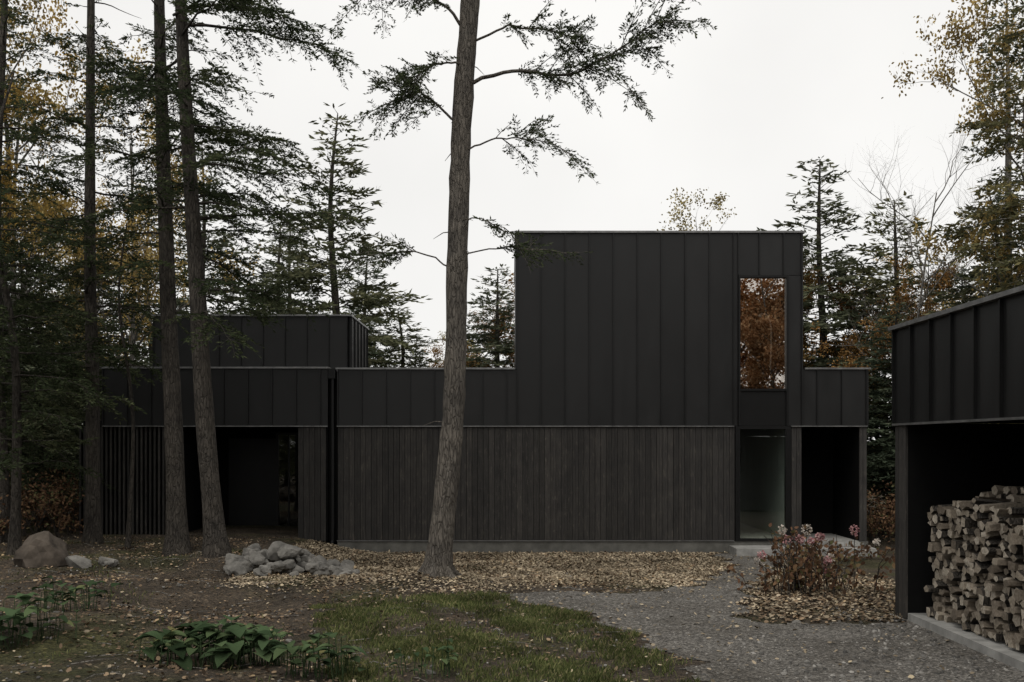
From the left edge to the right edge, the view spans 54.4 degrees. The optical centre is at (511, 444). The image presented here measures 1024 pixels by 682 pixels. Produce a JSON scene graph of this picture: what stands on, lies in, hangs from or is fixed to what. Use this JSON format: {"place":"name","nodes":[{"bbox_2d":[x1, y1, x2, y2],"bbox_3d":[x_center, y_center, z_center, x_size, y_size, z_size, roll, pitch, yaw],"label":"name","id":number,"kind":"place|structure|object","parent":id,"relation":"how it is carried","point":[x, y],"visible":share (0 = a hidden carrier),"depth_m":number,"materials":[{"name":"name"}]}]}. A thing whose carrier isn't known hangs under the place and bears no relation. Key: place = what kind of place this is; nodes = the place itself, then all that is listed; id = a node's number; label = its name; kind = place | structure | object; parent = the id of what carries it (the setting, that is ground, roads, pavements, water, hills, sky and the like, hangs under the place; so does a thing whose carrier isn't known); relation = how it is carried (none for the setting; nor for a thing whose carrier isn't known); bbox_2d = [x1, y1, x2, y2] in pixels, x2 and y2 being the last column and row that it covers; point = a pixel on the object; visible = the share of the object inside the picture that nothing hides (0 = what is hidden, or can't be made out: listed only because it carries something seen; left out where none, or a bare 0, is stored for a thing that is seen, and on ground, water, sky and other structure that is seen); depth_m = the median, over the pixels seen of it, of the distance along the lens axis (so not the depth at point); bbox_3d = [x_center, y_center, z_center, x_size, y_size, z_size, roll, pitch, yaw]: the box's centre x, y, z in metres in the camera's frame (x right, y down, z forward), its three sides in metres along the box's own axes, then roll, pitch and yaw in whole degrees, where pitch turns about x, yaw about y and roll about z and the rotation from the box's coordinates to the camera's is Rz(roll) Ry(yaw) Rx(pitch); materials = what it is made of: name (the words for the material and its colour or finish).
{"place":"outdoors","nodes":[
{"label":"outdoors","id":0,"kind":"place"},
{"bbox_2d":[0,464,905,681],"bbox_3d":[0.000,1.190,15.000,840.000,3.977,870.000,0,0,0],"label":"ground","id":1,"kind":"structure","parent":0,"point":[48,647],"depth_m":12.93,"materials":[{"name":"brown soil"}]},
{"bbox_2d":[0,592,80,649],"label":"leafy plant","id":2,"kind":"object","parent":1,"relation":"on","point":[16,616],"visible":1,"depth_m":10.48,"materials":[{"name":"green plant"}]},
{"bbox_2d":[13,531,69,568],"bbox_3d":[-7.703,1.900,16.432,0.876,0.937,0.749,0,0,0],"label":"boulder","id":3,"kind":"object","parent":1,"relation":"on","point":[43,548],"visible":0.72,"depth_m":16.20,"materials":[{"name":"brown stone"}]},
{"bbox_2d":[1,68,120,517],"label":"hemlock tree","id":4,"kind":"object","parent":1,"relation":"on","point":[31,446],"visible":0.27,"depth_m":23.68,"materials":[{"name":"green plant"}]},
{"bbox_2d":[0,0,123,542],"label":"hemlock tree","id":5,"kind":"object","parent":1,"relation":"on","point":[5,13],"visible":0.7,"depth_m":20.95,"materials":[{"name":"green plant"}]},
{"bbox_2d":[0,64,146,555],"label":"hemlock tree","id":6,"kind":"object","parent":1,"relation":"on","point":[15,469],"visible":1,"depth_m":18.49,"materials":[{"name":"green plant"}]},
{"bbox_2d":[0,0,151,312],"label":"birch tree","id":7,"kind":"object","parent":1,"relation":"on","point":[12,154],"visible":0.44,"depth_m":22.67,"materials":[{"name":"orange plant"}]},
{"bbox_2d":[32,576,122,612],"bbox_3d":[-5.398,1.852,12.283,0.949,0.475,0.858,0,0,38],"label":"leafy plant","id":8,"kind":"object","parent":1,"relation":"on","point":[72,590],"visible":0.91,"depth_m":12.18,"materials":[{"name":"green plant"}]},
{"bbox_2d":[0,0,159,493],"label":"birch tree","id":9,"kind":"object","parent":1,"relation":"on","point":[37,104],"visible":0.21,"depth_m":26.49,"materials":[{"name":"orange plant"}]},
{"bbox_2d":[65,555,118,567],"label":"stones","id":10,"kind":"object","parent":1,"relation":"on","point":[75,561],"visible":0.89,"depth_m":16.29,"materials":[{"name":"grey stone"}]},
{"bbox_2d":[0,0,205,543],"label":"hemlock tree","id":11,"kind":"object","parent":1,"relation":"on","point":[92,531],"visible":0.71,"depth_m":20.39,"materials":[{"name":"green plant"}]},
{"bbox_2d":[54,223,163,548],"bbox_3d":[-7.710,-1.024,19.810,2.497,6.805,1.777,0,0,38],"label":"hemlock tree","id":12,"kind":"object","parent":1,"relation":"on","point":[157,372],"visible":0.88,"depth_m":19.85,"materials":[{"name":"green plant"}]},
{"bbox_2d":[58,33,260,366],"bbox_3d":[-10.678,-4.149,28.372,4.757,12.964,7.480,0,0,-38],"label":"birch tree","id":13,"kind":"object","parent":1,"relation":"on","point":[133,336],"visible":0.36,"depth_m":27.50,"materials":[{"name":"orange plant"}]},
{"bbox_2d":[19,0,314,556],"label":"hemlock tree","id":14,"kind":"object","parent":1,"relation":"on","point":[177,539],"visible":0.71,"depth_m":19.36,"materials":[{"name":"green plant"}]},
{"bbox_2d":[48,0,365,557],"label":"hemlock tree","id":15,"kind":"object","parent":1,"relation":"on","point":[215,543],"visible":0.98,"depth_m":17.70,"materials":[{"name":"green plant"}]},
{"bbox_2d":[131,614,294,669],"bbox_3d":[-2.983,2.008,10.011,1.604,0.566,1.320,0,0,0],"label":"leafy plant","id":16,"kind":"object","parent":1,"relation":"on","point":[228,645],"visible":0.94,"depth_m":9.79,"materials":[{"name":"green plant"}]},
{"bbox_2d":[223,222,331,313],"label":"spruce tree","id":17,"kind":"object","parent":1,"relation":"on","point":[292,291],"visible":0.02,"depth_m":33.85,"materials":[{"name":"green plant"}]},
{"bbox_2d":[223,541,359,576],"bbox_3d":[-3.808,2.067,17.445,2.294,0.756,1.815,0,0,0],"label":"rock pile","id":18,"kind":"object","parent":1,"relation":"on","point":[285,558],"visible":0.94,"depth_m":17.10,"materials":[{"name":"grey stone"}]},
{"bbox_2d":[271,632,368,681],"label":"leafy plant","id":19,"kind":"object","parent":1,"relation":"on","point":[304,647],"visible":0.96,"depth_m":9.33,"materials":[{"name":"green plant"}]},
{"bbox_2d":[238,102,430,367],"bbox_3d":[-5.537,-4.256,32.019,7.476,13.322,8.035,0,0,0],"label":"spruce tree","id":20,"kind":"object","parent":1,"relation":"on","point":[333,305],"visible":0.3,"depth_m":31.57,"materials":[{"name":"green plant"}]},
{"bbox_2d":[368,305,442,367],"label":"spruce tree","id":21,"kind":"object","parent":1,"relation":"on","point":[402,363],"visible":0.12,"depth_m":33.74,"materials":[{"name":"green plant"}]},
{"bbox_2d":[36,573,801,674],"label":"stones","id":22,"kind":"object","parent":1,"relation":"on","point":[429,672],"visible":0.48,"depth_m":12.18,"materials":[{"name":"grey stone"}]},
{"bbox_2d":[389,638,458,680],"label":"leafy plant","id":23,"kind":"object","parent":1,"relation":"on","point":[446,661],"visible":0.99,"depth_m":9.45,"materials":[{"name":"green plant"}]},
{"bbox_2d":[0,539,866,681],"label":"fallen leaves","id":24,"kind":"object","parent":1,"relation":"on","point":[643,571],"depth_m":18.51,"materials":[{"name":"brown plant"}]},
{"bbox_2d":[0,460,894,544],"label":"shrubs","id":25,"kind":"object","parent":1,"relation":"on","point":[28,510],"visible":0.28,"depth_m":23.11,"materials":[{"name":"brown plant"}]},
{"bbox_2d":[419,297,514,367],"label":"maple tree","id":26,"kind":"object","parent":1,"relation":"on","point":[434,350],"visible":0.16,"depth_m":36.49,"materials":[{"name":"green plant"}]},
{"bbox_2d":[84,275,858,541],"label":"walls","id":27,"kind":"structure","parent":1,"relation":"on","point":[829,479],"depth_m":24.28,"materials":[{"name":"black wood"}]},
{"bbox_2d":[79,427,165,534],"bbox_3d":[-8.750,0.950,22.790,2.300,2.700,0.140,0,0,0],"label":"slat screen","id":28,"kind":"object","parent":27,"relation":"attached to","point":[142,516],"visible":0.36,"depth_m":22.73,"materials":[{"name":"brown wood"}]},
{"bbox_2d":[229,433,297,525],"bbox_3d":[-6.280,0.950,25.330,1.840,2.500,0.100,0,0,0],"label":"entry door","id":29,"kind":"structure","parent":27,"relation":"attached to","point":[253,481],"depth_m":25.30,"materials":[{"name":"black wood"}]},
{"bbox_2d":[328,368,335,543],"bbox_3d":[-4.100,0.317,22.644,0.160,4.093,0.312,0,0,0],"label":"downpipe","id":30,"kind":"object","parent":27,"relation":"attached to","point":[331,374],"visible":0.84,"depth_m":22.69,"materials":[{"name":"black metal"}]},
{"bbox_2d":[99,231,870,540],"bbox_3d":[-0.615,-1.330,26.335,17.570,7.070,7.370,0,0,0],"label":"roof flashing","id":31,"kind":"object","parent":27,"relation":"attached to","point":[367,328],"visible":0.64,"depth_m":22.66,"materials":[{"name":"metal"}]},
{"bbox_2d":[102,233,868,425],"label":"metal cladding","id":32,"kind":"structure","parent":27,"relation":"attached to","point":[627,329],"depth_m":22.70,"materials":[{"name":"black metal"}]},
{"bbox_2d":[298,427,866,540],"bbox_3d":[1.606,0.900,22.708,12.961,2.600,0.044,0,0,0],"label":"charred wood siding","id":33,"kind":"object","parent":27,"relation":"attached to","point":[689,483],"visible":0.92,"depth_m":22.70,"materials":[{"name":"black wood"}]},
{"bbox_2d":[740,429,783,535],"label":"corridor wall","id":34,"kind":"structure","parent":27,"relation":"attached to","point":[761,479],"depth_m":25.18,"materials":[{"name":"paint"}]},
{"bbox_2d":[741,279,783,388],"bbox_3d":[5.705,-2.545,24.720,1.200,2.650,3.760,0,0,0],"label":"room panelling","id":35,"kind":"object","parent":27,"relation":"attached to","point":[756,373],"visible":0.45,"depth_m":24.86,"materials":[{"name":"brown wood"}]},
{"bbox_2d":[735,275,790,540],"bbox_3d":[5.723,-0.825,22.735,1.265,6.050,0.170,0,0,0],"label":"window frame","id":36,"kind":"object","parent":27,"relation":"attached to","point":[763,408],"visible":0.94,"depth_m":22.67,"materials":[{"name":"black metal"}]},
{"bbox_2d":[758,313,771,369],"bbox_3d":[5.804,-2.362,22.860,0.333,1.325,0.100,0,0,0],"label":"interior lamp","id":37,"kind":"object","parent":27,"relation":"attached to","point":[760,315],"visible":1,"depth_m":22.84,"materials":[{"name":"black metal"}]},
{"bbox_2d":[466,264,514,368],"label":"spruce tree","id":38,"kind":"object","parent":1,"relation":"on","point":[496,351],"visible":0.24,"depth_m":34.52,"materials":[{"name":"green plant"}]},
{"bbox_2d":[491,271,514,367],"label":"maple tree","id":39,"kind":"object","parent":1,"relation":"on","point":[510,336],"visible":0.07,"depth_m":34.88,"materials":[{"name":"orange plant"}]},
{"bbox_2d":[0,535,1006,681],"bbox_3d":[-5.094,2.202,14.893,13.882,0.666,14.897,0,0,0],"label":"fallen leaves","id":40,"kind":"object","parent":1,"relation":"on","point":[203,670],"visible":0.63,"depth_m":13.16,"materials":[{"name":"brown plant"}]},
{"bbox_2d":[296,589,710,681],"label":"grass","id":41,"kind":"structure","parent":1,"relation":"on","point":[412,643],"depth_m":11.12,"materials":[{"name":"green plant"}]},
{"bbox_2d":[1,145,1018,516],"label":"forest","id":42,"kind":"object","parent":1,"relation":"on","point":[147,341],"visible":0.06,"depth_m":34.92,"materials":[{"name":"green plant"}]},
{"bbox_2d":[319,0,717,579],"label":"hemlock tree","id":43,"kind":"object","parent":1,"relation":"on","point":[438,560],"visible":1,"depth_m":15.83,"materials":[{"name":"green plant"}]},
{"bbox_2d":[294,549,816,586],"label":"fallen leaves","id":44,"kind":"object","parent":1,"relation":"on","point":[600,561],"visible":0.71,"depth_m":19.27,"materials":[{"name":"brown plant"}]},
{"bbox_2d":[337,541,867,552],"bbox_3d":[-0.890,2.504,22.730,18.020,0.592,0.060,0,0,0],"label":"foundation","id":45,"kind":"object","parent":1,"relation":"on","point":[562,546],"visible":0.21,"depth_m":22.70,"materials":[{"name":"concrete"}]},
{"bbox_2d":[657,187,736,230],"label":"birch tree","id":46,"kind":"object","parent":1,"relation":"on","point":[718,198],"visible":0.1,"depth_m":38.10,"materials":[{"name":"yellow plant"}]},
{"bbox_2d":[649,562,907,622],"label":"fallen leaves","id":47,"kind":"object","parent":1,"relation":"on","point":[819,607],"visible":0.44,"depth_m":13.78,"materials":[{"name":"brown plant"}]},
{"bbox_2d":[729,533,876,555],"bbox_3d":[0.225,2.380,23.658,15.763,0.440,3.075,0,0,2],"label":"concrete step","id":48,"kind":"object","parent":1,"relation":"on","point":[744,550],"visible":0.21,"depth_m":22.21,"materials":[{"name":"grey concrete"}]},
{"bbox_2d":[726,523,894,596],"bbox_3d":[4.429,1.683,14.606,1.925,1.124,1.799,0,0,-27],"label":"hydrangea bush","id":49,"kind":"object","parent":1,"relation":"on","point":[794,575],"visible":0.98,"depth_m":14.63,"materials":[{"name":"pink plant"}]},
{"bbox_2d":[757,156,906,498],"bbox_3d":[9.683,-3.236,31.692,8.183,12.004,6.993,0,0,-25],"label":"spruce tree","id":50,"kind":"object","parent":1,"relation":"on","point":[821,305],"visible":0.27,"depth_m":31.60,"materials":[{"name":"green plant"}]},
{"bbox_2d":[779,538,889,561],"bbox_3d":[6.848,2.286,21.125,2.476,0.578,1.196,0,0,0],"label":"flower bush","id":51,"kind":"object","parent":1,"relation":"on","point":[864,552],"visible":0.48,"depth_m":21.11,"materials":[{"name":"pink plant"}]},
{"bbox_2d":[803,254,869,367],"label":"maple tree","id":52,"kind":"object","parent":1,"relation":"on","point":[809,280],"visible":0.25,"depth_m":31.66,"materials":[{"name":"orange plant"}]},
{"bbox_2d":[808,191,956,523],"bbox_3d":[11.771,-2.543,30.978,6.507,10.540,7.527,0,0,0],"label":"spruce tree","id":53,"kind":"object","parent":1,"relation":"on","point":[896,284],"visible":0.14,"depth_m":30.66,"materials":[{"name":"green plant"}]},
{"bbox_2d":[853,301,913,535],"bbox_3d":[10.516,-0.615,26.659,4.887,6.486,4.974,0,0,0],"label":"spruce tree","id":54,"kind":"object","parent":1,"relation":"on","point":[889,466],"visible":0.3,"depth_m":26.73,"materials":[{"name":"green plant"}]},
{"bbox_2d":[805,250,966,528],"bbox_3d":[10.875,-1.579,29.380,4.904,8.467,3.589,0,0,-12],"label":"maple tree","id":55,"kind":"object","parent":1,"relation":"on","point":[906,299],"visible":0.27,"depth_m":28.99,"materials":[{"name":"orange plant"}]},
{"bbox_2d":[804,112,1020,385],"bbox_3d":[11.237,-3.444,27.704,6.067,12.287,6.475,0,0,0],"label":"bare tree","id":56,"kind":"object","parent":1,"relation":"on","point":[921,300],"visible":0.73,"depth_m":27.67,"materials":[{"name":"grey plant"}]},
{"bbox_2d":[867,192,1023,487],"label":"spruce tree","id":57,"kind":"object","parent":1,"relation":"on","point":[956,298],"visible":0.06,"depth_m":27.38,"materials":[{"name":"green plant"}]},
{"bbox_2d":[881,0,1023,297],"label":"birch tree","id":58,"kind":"object","parent":1,"relation":"on","point":[968,35],"visible":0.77,"depth_m":24.85,"materials":[{"name":"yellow plant"}]},
{"bbox_2d":[888,285,1023,671],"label":"firewood shed","id":59,"kind":"structure","parent":1,"relation":"on","point":[959,533],"depth_m":11.47,"materials":[{"name":"black metal"}]},
{"bbox_2d":[927,0,1023,423],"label":"larch tree","id":60,"kind":"object","parent":1,"relation":"on","point":[989,187],"visible":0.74,"depth_m":23.65,"materials":[{"name":"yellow plant"}]},
{"bbox_2d":[933,0,1023,301],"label":"pine tree","id":61,"kind":"object","parent":1,"relation":"on","point":[1007,159],"visible":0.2,"depth_m":28.90,"materials":[{"name":"green plant"}]},
{"bbox_2d":[973,97,1023,423],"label":"larch tree","id":62,"kind":"object","parent":1,"relation":"on","point":[1011,274],"visible":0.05,"depth_m":26.74,"materials":[{"name":"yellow plant"}]},
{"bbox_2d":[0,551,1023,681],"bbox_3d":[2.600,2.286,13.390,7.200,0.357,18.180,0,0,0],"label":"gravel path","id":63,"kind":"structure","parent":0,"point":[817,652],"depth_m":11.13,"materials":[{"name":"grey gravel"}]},
{"bbox_2d":[524,556,947,669],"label":"fallen leaves","id":64,"kind":"object","parent":63,"relation":"on","point":[943,668],"visible":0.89,"depth_m":13.83,"materials":[{"name":"brown plant"}]},
{"bbox_2d":[2,0,1023,440],"label":"sky","id":65,"kind":"structure","parent":0,"point":[778,84],"materials":[{"name":"white"}]},
{"bbox_2d":[740,523,780,537],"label":"corridor floor","id":66,"kind":"structure","parent":0,"point":[747,531],"depth_m":24.25,"materials":[{"name":"grey concrete"}]}
]}

